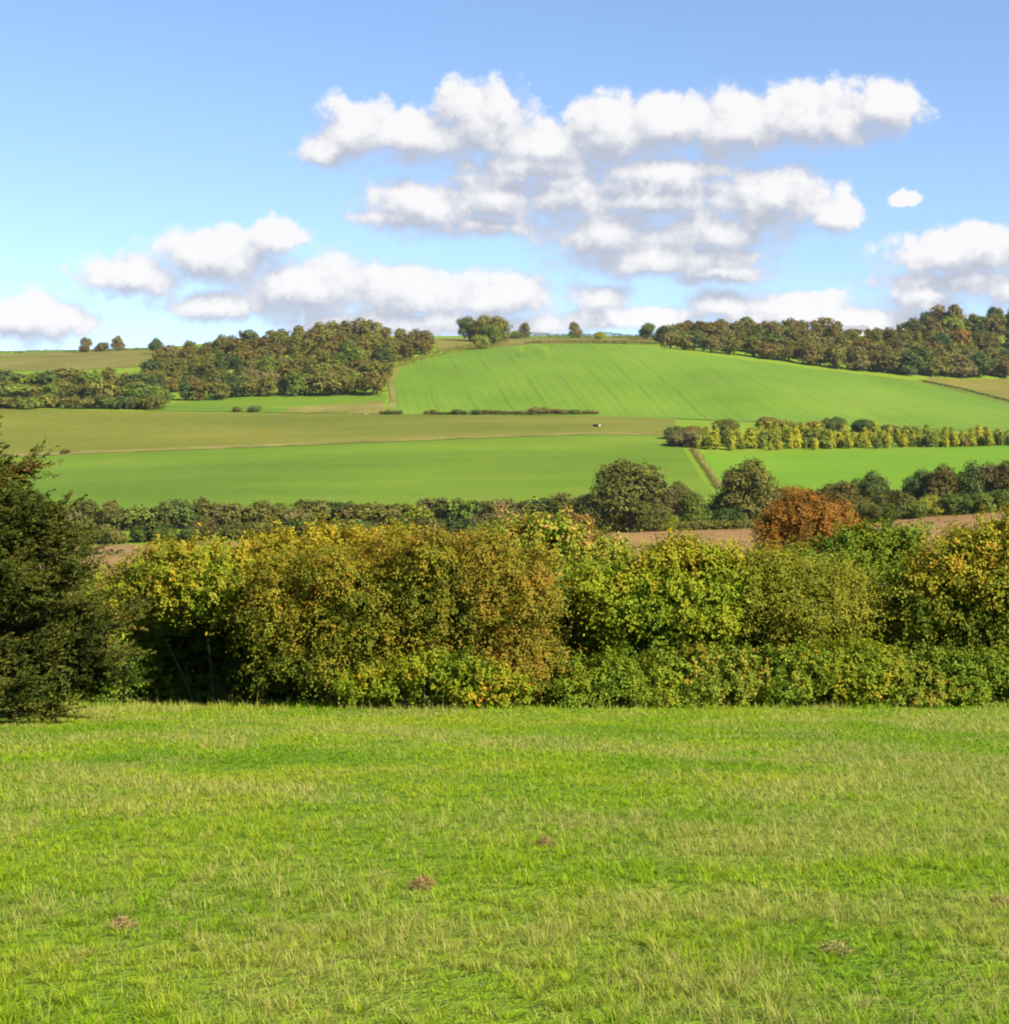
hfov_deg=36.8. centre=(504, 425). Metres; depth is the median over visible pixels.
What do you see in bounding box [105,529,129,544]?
hedgerow bush
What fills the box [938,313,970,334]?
broadleaf tree
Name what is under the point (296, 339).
broadleaf tree
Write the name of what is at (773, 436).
young tree
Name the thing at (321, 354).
broadleaf tree
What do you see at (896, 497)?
hedgerow bush
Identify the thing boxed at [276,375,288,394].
broadleaf tree
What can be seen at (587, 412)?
field bush
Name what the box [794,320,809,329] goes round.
broadleaf tree
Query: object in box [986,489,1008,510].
hedgerow bush
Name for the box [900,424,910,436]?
young tree
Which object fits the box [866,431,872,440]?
young tree
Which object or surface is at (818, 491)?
hedgerow bush
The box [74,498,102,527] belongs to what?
hedgerow bush
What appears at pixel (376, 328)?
broadleaf tree
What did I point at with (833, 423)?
field bush
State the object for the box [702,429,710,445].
young tree
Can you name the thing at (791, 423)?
field bush
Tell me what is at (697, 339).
broadleaf tree
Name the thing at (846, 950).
dry grass clump
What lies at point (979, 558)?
bush
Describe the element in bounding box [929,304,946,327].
broadleaf tree
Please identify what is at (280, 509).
hedgerow bush
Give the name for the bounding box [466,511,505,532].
hedgerow bush
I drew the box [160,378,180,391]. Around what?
broadleaf tree
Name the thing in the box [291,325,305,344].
broadleaf tree
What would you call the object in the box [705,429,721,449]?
young tree
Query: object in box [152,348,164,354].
broadleaf tree
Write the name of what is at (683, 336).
broadleaf tree
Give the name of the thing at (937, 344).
broadleaf tree
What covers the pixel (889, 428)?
young tree
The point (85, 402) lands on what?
scrub bush
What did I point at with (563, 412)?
field bush
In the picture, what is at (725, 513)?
hedgerow bush
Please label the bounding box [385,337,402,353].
broadleaf tree
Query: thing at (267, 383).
broadleaf tree
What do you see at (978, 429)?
young tree
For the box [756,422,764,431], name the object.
young tree
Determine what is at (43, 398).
scrub bush
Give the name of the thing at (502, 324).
skyline tree
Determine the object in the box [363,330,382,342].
broadleaf tree
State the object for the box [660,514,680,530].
hedgerow bush
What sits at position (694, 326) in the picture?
broadleaf tree
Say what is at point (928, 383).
path
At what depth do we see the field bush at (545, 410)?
956.11 m
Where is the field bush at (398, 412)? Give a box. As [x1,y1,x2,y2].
[393,410,402,413]
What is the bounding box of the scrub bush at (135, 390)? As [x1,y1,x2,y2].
[118,382,152,397]
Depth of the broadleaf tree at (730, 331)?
1427.01 m
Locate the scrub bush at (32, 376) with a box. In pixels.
[26,372,40,384]
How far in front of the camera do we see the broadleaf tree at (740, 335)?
1356.74 m
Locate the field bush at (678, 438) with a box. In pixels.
[665,428,704,446]
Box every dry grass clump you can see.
[107,913,138,930]
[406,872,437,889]
[533,832,560,846]
[815,936,856,958]
[989,892,1008,906]
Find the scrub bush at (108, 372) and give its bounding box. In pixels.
[100,367,119,385]
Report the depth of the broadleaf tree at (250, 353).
1207.08 m
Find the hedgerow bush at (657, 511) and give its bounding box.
[618,500,670,531]
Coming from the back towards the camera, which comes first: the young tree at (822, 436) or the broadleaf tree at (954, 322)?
the broadleaf tree at (954, 322)
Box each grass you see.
[281,400,384,414]
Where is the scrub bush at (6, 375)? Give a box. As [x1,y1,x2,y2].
[0,369,25,382]
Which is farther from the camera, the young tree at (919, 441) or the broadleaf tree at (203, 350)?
the broadleaf tree at (203, 350)
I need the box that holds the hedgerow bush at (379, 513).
[350,501,400,525]
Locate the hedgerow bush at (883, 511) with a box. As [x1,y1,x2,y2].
[857,502,902,522]
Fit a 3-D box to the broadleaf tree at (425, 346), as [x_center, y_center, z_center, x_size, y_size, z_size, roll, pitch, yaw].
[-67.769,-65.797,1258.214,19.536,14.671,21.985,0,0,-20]
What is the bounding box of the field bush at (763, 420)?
[752,416,782,428]
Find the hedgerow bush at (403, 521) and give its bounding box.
[383,515,415,533]
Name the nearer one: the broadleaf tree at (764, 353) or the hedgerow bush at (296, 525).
the hedgerow bush at (296, 525)
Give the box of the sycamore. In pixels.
[428,496,639,695]
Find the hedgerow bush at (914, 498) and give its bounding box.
[900,491,923,500]
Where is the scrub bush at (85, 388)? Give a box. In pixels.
[79,380,95,397]
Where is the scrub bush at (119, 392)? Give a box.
[109,385,128,396]
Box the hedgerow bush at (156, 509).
[150,501,175,527]
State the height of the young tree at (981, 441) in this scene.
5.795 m
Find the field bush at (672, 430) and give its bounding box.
[663,426,690,438]
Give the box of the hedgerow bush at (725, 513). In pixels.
[709,507,749,528]
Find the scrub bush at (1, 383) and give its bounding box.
[0,380,9,395]
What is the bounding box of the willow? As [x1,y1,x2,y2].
[720,528,910,654]
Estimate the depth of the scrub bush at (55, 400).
961.97 m
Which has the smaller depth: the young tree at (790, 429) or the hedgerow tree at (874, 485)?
the hedgerow tree at (874, 485)
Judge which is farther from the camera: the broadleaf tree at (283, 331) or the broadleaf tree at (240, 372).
the broadleaf tree at (283, 331)
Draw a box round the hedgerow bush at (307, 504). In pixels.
[289,498,341,523]
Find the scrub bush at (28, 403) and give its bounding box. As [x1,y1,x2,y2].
[15,397,41,409]
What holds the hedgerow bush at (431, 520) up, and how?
on the ground at (414, 996)
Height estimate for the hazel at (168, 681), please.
4.771 m
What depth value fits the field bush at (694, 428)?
792.63 m
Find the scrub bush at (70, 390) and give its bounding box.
[57,383,85,397]
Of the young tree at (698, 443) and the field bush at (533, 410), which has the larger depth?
the field bush at (533, 410)
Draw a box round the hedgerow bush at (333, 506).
[319,500,348,523]
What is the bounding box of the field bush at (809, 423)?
[806,421,825,427]
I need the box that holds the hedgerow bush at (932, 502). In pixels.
[917,493,946,515]
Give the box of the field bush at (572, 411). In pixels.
[567,409,580,413]
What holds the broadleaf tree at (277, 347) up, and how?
on the ground at (414, 996)
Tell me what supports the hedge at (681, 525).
on the ground at (414, 996)
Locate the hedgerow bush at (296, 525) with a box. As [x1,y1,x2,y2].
[283,516,311,537]
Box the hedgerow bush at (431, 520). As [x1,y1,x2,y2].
[406,515,443,535]
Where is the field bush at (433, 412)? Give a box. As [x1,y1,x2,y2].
[430,410,438,413]
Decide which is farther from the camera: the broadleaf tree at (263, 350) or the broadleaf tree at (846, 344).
the broadleaf tree at (846, 344)
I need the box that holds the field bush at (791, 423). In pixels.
[778,420,798,429]
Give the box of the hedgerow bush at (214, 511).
[201,502,224,526]
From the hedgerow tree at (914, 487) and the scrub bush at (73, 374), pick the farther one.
the scrub bush at (73, 374)
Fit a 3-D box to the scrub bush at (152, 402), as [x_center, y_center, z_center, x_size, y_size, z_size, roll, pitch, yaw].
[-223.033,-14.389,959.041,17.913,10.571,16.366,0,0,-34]
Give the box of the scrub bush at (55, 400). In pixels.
[44,397,61,407]
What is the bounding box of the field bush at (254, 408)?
[246,405,261,411]
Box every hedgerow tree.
[587,456,677,532]
[642,478,676,515]
[669,479,691,518]
[678,489,715,529]
[705,456,781,526]
[816,479,860,515]
[849,468,890,497]
[899,467,935,500]
[922,463,968,500]
[953,457,987,511]
[968,460,1008,495]
[987,459,1008,491]
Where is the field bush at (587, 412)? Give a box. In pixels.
[581,410,591,413]
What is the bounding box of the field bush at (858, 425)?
[849,417,873,431]
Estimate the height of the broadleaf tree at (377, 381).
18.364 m
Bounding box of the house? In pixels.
[844,324,868,335]
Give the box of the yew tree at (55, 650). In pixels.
[0,415,162,723]
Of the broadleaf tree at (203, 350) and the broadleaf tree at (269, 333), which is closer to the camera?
the broadleaf tree at (203, 350)
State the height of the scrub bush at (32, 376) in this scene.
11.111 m
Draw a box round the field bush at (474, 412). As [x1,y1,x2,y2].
[469,409,482,414]
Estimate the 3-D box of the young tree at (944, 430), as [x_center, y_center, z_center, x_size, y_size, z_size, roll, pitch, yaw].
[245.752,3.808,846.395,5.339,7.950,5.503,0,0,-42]
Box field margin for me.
[0,432,665,456]
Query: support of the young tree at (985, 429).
on the ground at (414, 996)
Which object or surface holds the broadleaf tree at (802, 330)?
on the ground at (414, 996)
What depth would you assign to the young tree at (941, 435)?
811.62 m
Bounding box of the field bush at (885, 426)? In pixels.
[879,424,901,431]
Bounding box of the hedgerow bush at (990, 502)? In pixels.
[966,493,1003,512]
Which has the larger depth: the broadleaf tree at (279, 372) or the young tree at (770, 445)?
the broadleaf tree at (279, 372)
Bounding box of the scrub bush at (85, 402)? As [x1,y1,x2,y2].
[77,397,99,408]
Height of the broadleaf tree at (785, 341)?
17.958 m
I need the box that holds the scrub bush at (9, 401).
[0,395,26,408]
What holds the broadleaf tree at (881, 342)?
on the ground at (414, 996)
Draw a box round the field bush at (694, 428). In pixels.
[683,426,704,431]
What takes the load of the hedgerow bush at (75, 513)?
on the ground at (414, 996)
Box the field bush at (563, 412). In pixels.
[556,409,569,413]
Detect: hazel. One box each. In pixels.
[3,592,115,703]
[113,596,439,702]
[513,582,1008,691]
[753,502,937,639]
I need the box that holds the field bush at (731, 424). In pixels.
[710,417,739,430]
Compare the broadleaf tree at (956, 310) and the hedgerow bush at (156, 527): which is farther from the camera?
the broadleaf tree at (956, 310)
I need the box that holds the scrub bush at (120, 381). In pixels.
[116,372,129,386]
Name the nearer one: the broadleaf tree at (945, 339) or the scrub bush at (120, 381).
the scrub bush at (120, 381)
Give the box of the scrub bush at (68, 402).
[58,395,80,408]
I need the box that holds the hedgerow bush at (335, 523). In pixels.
[317,521,344,533]
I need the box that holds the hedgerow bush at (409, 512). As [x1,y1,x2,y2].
[397,503,435,518]
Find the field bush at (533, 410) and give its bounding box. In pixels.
[526,406,547,413]
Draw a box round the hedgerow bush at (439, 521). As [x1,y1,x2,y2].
[434,518,447,531]
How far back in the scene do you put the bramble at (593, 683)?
38.88 m
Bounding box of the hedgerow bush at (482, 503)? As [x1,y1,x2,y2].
[469,500,492,519]
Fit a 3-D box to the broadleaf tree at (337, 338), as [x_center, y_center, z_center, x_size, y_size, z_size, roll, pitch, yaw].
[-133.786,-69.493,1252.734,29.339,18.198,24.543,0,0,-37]
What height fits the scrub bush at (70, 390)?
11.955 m
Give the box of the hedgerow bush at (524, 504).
[509,499,549,518]
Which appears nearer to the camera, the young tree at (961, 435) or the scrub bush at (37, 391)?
the young tree at (961, 435)
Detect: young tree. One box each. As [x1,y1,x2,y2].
[692,433,703,448]
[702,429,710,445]
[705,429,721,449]
[711,424,718,432]
[719,425,728,443]
[723,428,736,444]
[724,430,737,449]
[734,428,743,445]
[736,439,745,448]
[742,430,759,448]
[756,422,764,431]
[756,430,768,447]
[763,420,773,431]
[766,428,781,445]
[767,440,772,449]
[770,421,782,440]
[774,440,782,449]
[781,420,789,429]
[781,427,787,441]
[784,426,792,437]
[784,432,794,448]
[792,429,802,448]
[796,422,807,430]
[799,426,812,444]
[801,438,808,447]
[802,428,813,446]
[809,421,822,433]
[810,437,819,449]
[813,427,822,446]
[817,429,829,448]
[823,430,836,448]
[836,433,844,447]
[842,429,849,444]
[844,434,852,448]
[851,432,857,443]
[853,432,867,447]
[861,427,868,435]
[863,438,870,447]
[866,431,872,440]
[869,421,879,434]
[870,432,876,444]
[873,436,881,448]
[877,430,885,436]
[879,435,883,444]
[881,433,892,447]
[885,424,892,436]
[891,427,901,442]
[897,434,908,446]
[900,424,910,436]
[907,437,914,446]
[908,429,916,445]
[915,433,924,446]
[922,424,930,434]
[923,430,937,446]
[935,432,940,445]
[939,432,943,440]
[941,426,949,437]
[942,437,949,446]
[948,426,952,437]
[948,431,959,446]
[958,431,964,445]
[963,438,969,446]
[967,431,976,446]
[974,425,983,435]
[978,435,985,445]
[982,426,991,435]
[984,432,994,445]
[995,431,1004,444]
[1004,435,1008,445]
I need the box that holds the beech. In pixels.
[744,484,879,559]
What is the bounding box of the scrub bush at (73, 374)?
[52,367,85,384]
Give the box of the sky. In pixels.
[0,0,1008,350]
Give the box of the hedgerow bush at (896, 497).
[866,487,914,518]
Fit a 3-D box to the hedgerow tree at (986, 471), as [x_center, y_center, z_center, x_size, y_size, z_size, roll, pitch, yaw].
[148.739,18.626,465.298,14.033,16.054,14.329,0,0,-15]
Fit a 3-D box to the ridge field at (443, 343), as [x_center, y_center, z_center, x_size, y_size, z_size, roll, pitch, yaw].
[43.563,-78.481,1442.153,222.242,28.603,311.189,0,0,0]
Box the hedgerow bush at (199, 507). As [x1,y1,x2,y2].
[191,496,215,521]
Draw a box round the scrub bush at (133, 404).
[126,397,147,408]
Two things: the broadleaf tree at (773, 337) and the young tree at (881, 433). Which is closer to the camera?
the young tree at (881, 433)
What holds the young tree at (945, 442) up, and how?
on the ground at (414, 996)
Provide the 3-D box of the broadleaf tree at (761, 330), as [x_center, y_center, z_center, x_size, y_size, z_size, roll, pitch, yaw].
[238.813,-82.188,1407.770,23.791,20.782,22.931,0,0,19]
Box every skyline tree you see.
[77,337,92,351]
[94,342,108,351]
[110,335,125,350]
[147,337,163,351]
[455,315,478,340]
[468,314,492,335]
[472,334,491,348]
[479,323,501,345]
[481,314,514,342]
[509,330,519,338]
[517,321,530,337]
[568,321,582,337]
[593,331,605,338]
[638,321,655,338]
[652,325,666,342]
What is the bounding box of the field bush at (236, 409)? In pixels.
[232,406,242,411]
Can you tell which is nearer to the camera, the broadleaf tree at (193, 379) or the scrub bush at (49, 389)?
the scrub bush at (49, 389)
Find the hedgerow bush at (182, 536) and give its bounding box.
[179,526,203,542]
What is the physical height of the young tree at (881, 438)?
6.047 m
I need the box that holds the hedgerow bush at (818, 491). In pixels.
[813,487,848,505]
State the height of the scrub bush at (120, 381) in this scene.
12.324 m
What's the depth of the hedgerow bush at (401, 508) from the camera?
516.96 m
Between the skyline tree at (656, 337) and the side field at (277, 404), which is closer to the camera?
the side field at (277, 404)
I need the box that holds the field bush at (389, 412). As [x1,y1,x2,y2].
[384,410,394,413]
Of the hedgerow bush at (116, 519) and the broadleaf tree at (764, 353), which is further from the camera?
the broadleaf tree at (764, 353)
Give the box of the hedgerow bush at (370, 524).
[362,520,381,533]
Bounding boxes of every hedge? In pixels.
[1,347,151,352]
[396,341,503,365]
[510,331,655,338]
[525,339,659,344]
[586,518,753,532]
[688,447,719,486]
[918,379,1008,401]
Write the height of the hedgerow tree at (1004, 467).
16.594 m
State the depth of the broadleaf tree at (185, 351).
1257.16 m
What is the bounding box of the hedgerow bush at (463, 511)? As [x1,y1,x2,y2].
[432,497,481,523]
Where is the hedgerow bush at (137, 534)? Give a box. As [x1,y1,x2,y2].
[128,525,153,541]
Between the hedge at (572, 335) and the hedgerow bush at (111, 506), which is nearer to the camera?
the hedgerow bush at (111, 506)
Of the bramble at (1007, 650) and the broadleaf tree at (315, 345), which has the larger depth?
the broadleaf tree at (315, 345)
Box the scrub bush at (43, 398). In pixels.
[26,394,58,407]
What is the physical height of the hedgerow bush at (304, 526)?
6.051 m
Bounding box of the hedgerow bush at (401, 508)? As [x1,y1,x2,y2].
[389,502,407,521]
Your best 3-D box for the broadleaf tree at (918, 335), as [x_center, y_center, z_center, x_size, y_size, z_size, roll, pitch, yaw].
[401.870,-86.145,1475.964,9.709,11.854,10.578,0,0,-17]
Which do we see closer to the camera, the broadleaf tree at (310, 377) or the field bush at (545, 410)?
the field bush at (545, 410)
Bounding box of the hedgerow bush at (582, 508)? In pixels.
[570,492,625,531]
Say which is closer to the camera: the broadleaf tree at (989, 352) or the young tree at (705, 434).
the young tree at (705, 434)
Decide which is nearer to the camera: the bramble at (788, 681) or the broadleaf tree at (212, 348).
the bramble at (788, 681)
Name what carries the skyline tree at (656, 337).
on the ground at (414, 996)
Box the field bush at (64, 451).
[60,449,70,453]
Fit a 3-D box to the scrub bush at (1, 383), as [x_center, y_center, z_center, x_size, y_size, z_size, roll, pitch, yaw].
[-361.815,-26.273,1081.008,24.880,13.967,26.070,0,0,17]
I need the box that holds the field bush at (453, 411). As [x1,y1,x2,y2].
[450,409,461,413]
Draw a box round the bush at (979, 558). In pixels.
[876,498,1008,660]
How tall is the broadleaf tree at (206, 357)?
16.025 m
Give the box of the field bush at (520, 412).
[515,410,527,413]
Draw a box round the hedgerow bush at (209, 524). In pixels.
[186,518,220,540]
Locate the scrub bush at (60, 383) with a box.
[52,378,75,397]
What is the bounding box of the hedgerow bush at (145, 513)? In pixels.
[121,504,160,527]
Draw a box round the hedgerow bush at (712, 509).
[696,502,728,527]
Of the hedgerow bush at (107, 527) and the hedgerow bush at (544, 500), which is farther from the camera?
the hedgerow bush at (544, 500)
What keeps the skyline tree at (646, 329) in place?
on the ground at (414, 996)
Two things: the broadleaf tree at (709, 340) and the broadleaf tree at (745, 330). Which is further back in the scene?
the broadleaf tree at (745, 330)
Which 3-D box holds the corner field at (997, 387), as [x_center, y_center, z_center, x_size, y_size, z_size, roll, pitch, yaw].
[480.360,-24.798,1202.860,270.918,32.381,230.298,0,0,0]
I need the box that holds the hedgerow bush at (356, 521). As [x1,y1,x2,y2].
[338,518,368,533]
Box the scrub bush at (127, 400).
[111,395,137,408]
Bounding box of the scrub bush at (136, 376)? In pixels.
[118,371,153,383]
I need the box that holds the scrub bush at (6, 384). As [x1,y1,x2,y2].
[0,381,14,396]
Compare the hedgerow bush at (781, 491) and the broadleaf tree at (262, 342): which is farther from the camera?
the broadleaf tree at (262, 342)
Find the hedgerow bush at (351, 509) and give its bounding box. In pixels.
[333,501,368,521]
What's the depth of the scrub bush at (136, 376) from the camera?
1132.45 m
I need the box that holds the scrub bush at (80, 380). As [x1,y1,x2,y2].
[76,371,95,384]
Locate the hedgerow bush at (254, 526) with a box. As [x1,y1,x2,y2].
[236,520,266,538]
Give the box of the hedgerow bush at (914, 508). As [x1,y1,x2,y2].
[898,499,930,518]
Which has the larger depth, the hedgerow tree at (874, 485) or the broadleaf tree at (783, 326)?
the broadleaf tree at (783, 326)
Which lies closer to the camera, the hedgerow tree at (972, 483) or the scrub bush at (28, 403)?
the hedgerow tree at (972, 483)
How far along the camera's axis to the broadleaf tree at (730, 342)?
1298.54 m
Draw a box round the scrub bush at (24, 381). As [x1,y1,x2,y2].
[2,373,33,384]
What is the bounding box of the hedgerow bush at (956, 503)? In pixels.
[938,493,975,514]
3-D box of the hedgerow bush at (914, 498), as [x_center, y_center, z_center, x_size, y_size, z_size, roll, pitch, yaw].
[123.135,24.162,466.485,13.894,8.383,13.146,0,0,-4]
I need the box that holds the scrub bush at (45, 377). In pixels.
[35,370,69,386]
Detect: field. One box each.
[0,349,154,357]
[0,353,150,370]
[0,408,675,453]
[0,435,714,517]
[28,511,1008,595]
[144,395,386,412]
[390,345,1008,431]
[437,337,652,349]
[703,445,1008,494]
[925,377,1008,399]
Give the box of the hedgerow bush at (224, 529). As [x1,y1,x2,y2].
[213,523,243,539]
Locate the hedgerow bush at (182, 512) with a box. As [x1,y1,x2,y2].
[155,498,201,528]
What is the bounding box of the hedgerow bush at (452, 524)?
[441,517,476,534]
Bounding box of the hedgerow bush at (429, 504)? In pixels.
[406,498,455,518]
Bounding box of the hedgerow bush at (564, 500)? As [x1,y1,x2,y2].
[547,492,576,516]
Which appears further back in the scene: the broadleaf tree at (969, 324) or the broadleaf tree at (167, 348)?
the broadleaf tree at (969, 324)
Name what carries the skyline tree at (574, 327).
on the ground at (414, 996)
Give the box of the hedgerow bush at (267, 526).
[264,520,294,537]
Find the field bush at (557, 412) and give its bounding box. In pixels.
[553,409,564,413]
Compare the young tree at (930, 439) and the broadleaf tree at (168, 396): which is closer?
the young tree at (930, 439)
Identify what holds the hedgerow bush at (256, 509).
on the ground at (414, 996)
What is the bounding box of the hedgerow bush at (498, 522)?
[488,518,513,534]
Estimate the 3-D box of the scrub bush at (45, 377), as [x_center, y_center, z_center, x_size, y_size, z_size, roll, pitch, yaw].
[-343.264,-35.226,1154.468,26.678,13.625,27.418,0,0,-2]
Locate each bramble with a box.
[329,635,539,708]
[534,641,656,707]
[602,637,716,708]
[675,635,780,707]
[736,634,849,707]
[805,626,913,706]
[853,639,973,707]
[920,639,1008,707]
[985,644,1008,701]
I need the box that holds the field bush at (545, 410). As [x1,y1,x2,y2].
[538,409,550,413]
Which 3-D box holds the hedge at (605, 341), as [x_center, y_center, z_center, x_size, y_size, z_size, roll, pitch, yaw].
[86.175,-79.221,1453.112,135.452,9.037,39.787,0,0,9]
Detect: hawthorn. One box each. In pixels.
[218,514,507,706]
[408,517,587,705]
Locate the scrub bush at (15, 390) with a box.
[0,383,39,396]
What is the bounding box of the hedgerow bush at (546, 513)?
[529,509,558,518]
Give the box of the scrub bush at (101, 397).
[89,394,111,408]
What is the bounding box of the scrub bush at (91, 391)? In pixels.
[80,380,116,397]
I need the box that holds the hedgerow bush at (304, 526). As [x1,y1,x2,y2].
[298,521,318,537]
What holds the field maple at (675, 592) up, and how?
on the ground at (414, 996)
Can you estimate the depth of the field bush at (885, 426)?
882.90 m
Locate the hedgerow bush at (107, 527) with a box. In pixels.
[84,523,114,543]
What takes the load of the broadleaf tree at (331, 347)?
on the ground at (414, 996)
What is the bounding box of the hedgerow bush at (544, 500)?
[535,497,571,513]
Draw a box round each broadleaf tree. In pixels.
[127,379,144,387]
[138,358,160,373]
[138,369,159,376]
[141,375,166,388]
[149,385,165,397]
[150,352,166,361]
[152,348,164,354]
[153,368,169,379]
[157,357,177,374]
[159,350,178,361]
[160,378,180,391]
[161,344,180,355]
[161,388,175,401]
[169,357,194,374]
[171,369,182,380]
[177,346,199,361]
[178,375,191,390]
[178,381,194,399]
[182,340,201,354]
[186,353,198,367]
[187,362,199,378]
[187,374,204,389]
[190,381,205,400]
[193,358,216,376]
[198,341,217,352]
[198,367,221,384]
[199,346,210,358]
[199,351,216,368]
[201,378,232,399]
[211,333,231,346]
[212,359,228,370]
[213,368,233,383]
[214,345,229,359]
[214,374,245,396]
[215,351,227,362]
[221,334,239,346]
[224,338,252,352]
[226,356,249,373]
[227,348,251,360]
[230,374,253,395]
[234,347,262,363]
[234,369,253,378]
[236,329,260,346]
[238,376,262,396]
[240,365,262,380]
[245,339,259,348]
[246,358,259,370]
[254,346,270,360]
[255,336,273,351]
[256,369,279,386]
[257,354,279,372]
[259,375,277,395]
[261,329,274,344]
[262,342,288,358]
[270,327,291,341]
[272,332,293,345]
[272,366,287,380]
[274,355,289,367]
[275,362,305,380]
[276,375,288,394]
[281,334,303,350]
[281,369,311,395]
[287,344,301,357]
[288,352,305,368]
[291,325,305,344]
[300,329,327,344]
[300,338,316,357]
[300,374,319,394]
[303,354,318,370]
[304,359,323,380]
[308,321,331,331]
[309,326,335,346]
[310,341,324,350]
[310,371,339,394]
[311,341,341,360]
[311,347,334,364]
[314,362,334,374]
[322,375,350,394]
[324,320,344,333]
[326,352,353,364]
[328,331,350,349]
[328,363,352,375]
[336,346,366,367]
[337,340,357,359]
[338,319,353,336]
[338,373,358,394]
[342,334,362,352]
[346,357,370,374]
[348,316,368,335]
[349,369,365,392]
[354,337,376,355]
[356,358,384,376]
[357,370,387,394]
[359,319,386,341]
[362,351,372,365]
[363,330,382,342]
[367,341,382,359]
[372,347,395,365]
[375,341,399,362]
[377,359,394,377]
[379,326,392,343]
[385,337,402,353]
[393,328,407,339]
[395,336,414,352]
[396,342,414,360]
[404,328,425,340]
[411,338,435,353]
[416,330,435,345]
[659,329,680,347]
[662,325,679,340]
[670,331,694,349]
[675,323,693,331]
[679,331,704,350]
[684,320,694,325]
[685,321,708,331]
[689,329,707,337]
[699,335,724,352]
[700,322,725,335]
[711,317,730,328]
[712,328,725,341]
[718,333,743,354]
[719,328,735,337]
[728,322,744,334]
[734,326,751,338]
[735,332,747,350]
[738,337,765,356]
[739,316,754,325]
[744,319,756,335]
[746,332,765,344]
[750,326,769,337]
[755,320,776,334]
[758,342,778,358]
[762,331,783,345]
[766,326,784,343]
[768,343,789,359]
[775,324,789,334]
[775,337,798,348]
[777,344,800,360]
[781,318,801,329]
[782,327,801,340]
[791,324,812,338]
[792,336,829,357]
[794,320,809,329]
[796,333,823,344]
[796,341,821,364]
[807,346,832,365]
[808,317,834,331]
[809,325,827,338]
[817,337,833,355]
[824,324,842,339]
[825,336,836,345]
[827,344,846,368]
[833,321,843,333]
[834,334,854,349]
[834,339,855,363]
[843,346,870,370]
[845,328,862,339]
[851,335,876,351]
[861,342,885,358]
[863,328,872,339]
[866,350,888,371]
[869,327,882,341]
[873,349,902,372]
[875,340,885,346]
[877,345,897,362]
[881,326,898,343]
[886,338,906,353]
[894,332,915,348]
[897,316,925,340]
[897,328,915,339]
[897,351,923,375]
[900,346,933,374]
[909,340,938,351]
[914,331,922,341]
[918,310,932,328]
[922,316,949,336]
[924,331,937,345]
[924,340,946,353]
[924,353,942,376]
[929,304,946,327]
[930,347,957,375]
[932,332,956,348]
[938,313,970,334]
[944,304,966,329]
[944,353,977,376]
[945,342,959,353]
[947,327,973,348]
[958,348,977,367]
[961,344,980,354]
[962,315,987,335]
[963,351,998,376]
[971,330,985,348]
[975,337,1001,350]
[977,314,1007,335]
[979,347,1001,373]
[982,331,1002,346]
[986,306,999,324]
[993,347,1008,368]
[995,307,1004,321]
[995,357,1008,377]
[1001,312,1008,333]
[1001,342,1008,354]
[1003,327,1008,343]
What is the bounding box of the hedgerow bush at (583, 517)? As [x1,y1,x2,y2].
[567,511,596,532]
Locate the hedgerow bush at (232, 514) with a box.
[215,501,253,525]
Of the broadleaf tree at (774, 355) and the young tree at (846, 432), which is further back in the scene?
the broadleaf tree at (774, 355)
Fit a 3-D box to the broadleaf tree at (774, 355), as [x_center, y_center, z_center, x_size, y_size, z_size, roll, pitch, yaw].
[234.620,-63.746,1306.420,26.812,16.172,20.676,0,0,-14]
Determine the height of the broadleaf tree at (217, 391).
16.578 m
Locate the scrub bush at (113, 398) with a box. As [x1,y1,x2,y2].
[98,395,125,408]
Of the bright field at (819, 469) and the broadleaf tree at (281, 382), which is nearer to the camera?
the bright field at (819, 469)
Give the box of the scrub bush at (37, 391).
[22,383,43,396]
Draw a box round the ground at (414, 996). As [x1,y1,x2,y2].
[0,314,1008,1023]
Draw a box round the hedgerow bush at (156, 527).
[142,521,168,540]
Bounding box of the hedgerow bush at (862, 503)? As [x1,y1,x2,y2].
[841,495,881,521]
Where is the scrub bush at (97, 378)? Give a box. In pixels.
[79,370,114,383]
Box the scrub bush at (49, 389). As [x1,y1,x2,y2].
[41,382,60,396]
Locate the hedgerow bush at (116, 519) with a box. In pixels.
[101,507,147,529]
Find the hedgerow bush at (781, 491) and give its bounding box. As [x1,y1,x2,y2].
[753,484,792,519]
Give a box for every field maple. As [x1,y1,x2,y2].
[74,521,264,703]
[206,505,443,701]
[556,516,767,665]
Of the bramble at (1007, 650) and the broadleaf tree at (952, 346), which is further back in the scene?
the broadleaf tree at (952, 346)
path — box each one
[385,363,405,410]
[691,449,723,488]
[820,369,1007,402]
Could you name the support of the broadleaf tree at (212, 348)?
on the ground at (414, 996)
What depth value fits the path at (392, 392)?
1072.66 m
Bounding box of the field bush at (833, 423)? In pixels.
[821,416,846,431]
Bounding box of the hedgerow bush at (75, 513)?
[48,508,90,528]
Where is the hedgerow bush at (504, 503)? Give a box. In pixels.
[484,497,523,519]
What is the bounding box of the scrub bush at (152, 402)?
[136,394,166,409]
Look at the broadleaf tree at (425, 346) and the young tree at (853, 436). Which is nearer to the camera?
the young tree at (853, 436)
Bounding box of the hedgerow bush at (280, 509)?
[263,501,288,522]
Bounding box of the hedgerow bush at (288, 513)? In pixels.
[278,507,315,521]
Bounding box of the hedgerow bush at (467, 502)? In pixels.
[457,498,479,521]
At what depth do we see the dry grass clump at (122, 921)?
8.46 m
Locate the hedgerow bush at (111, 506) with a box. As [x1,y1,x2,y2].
[92,499,120,527]
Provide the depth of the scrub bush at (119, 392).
1055.98 m
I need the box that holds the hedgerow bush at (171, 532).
[155,527,181,542]
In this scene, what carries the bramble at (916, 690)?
on the ground at (414, 996)
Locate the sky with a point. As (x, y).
(174, 172)
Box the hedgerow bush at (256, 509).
[241,499,277,527]

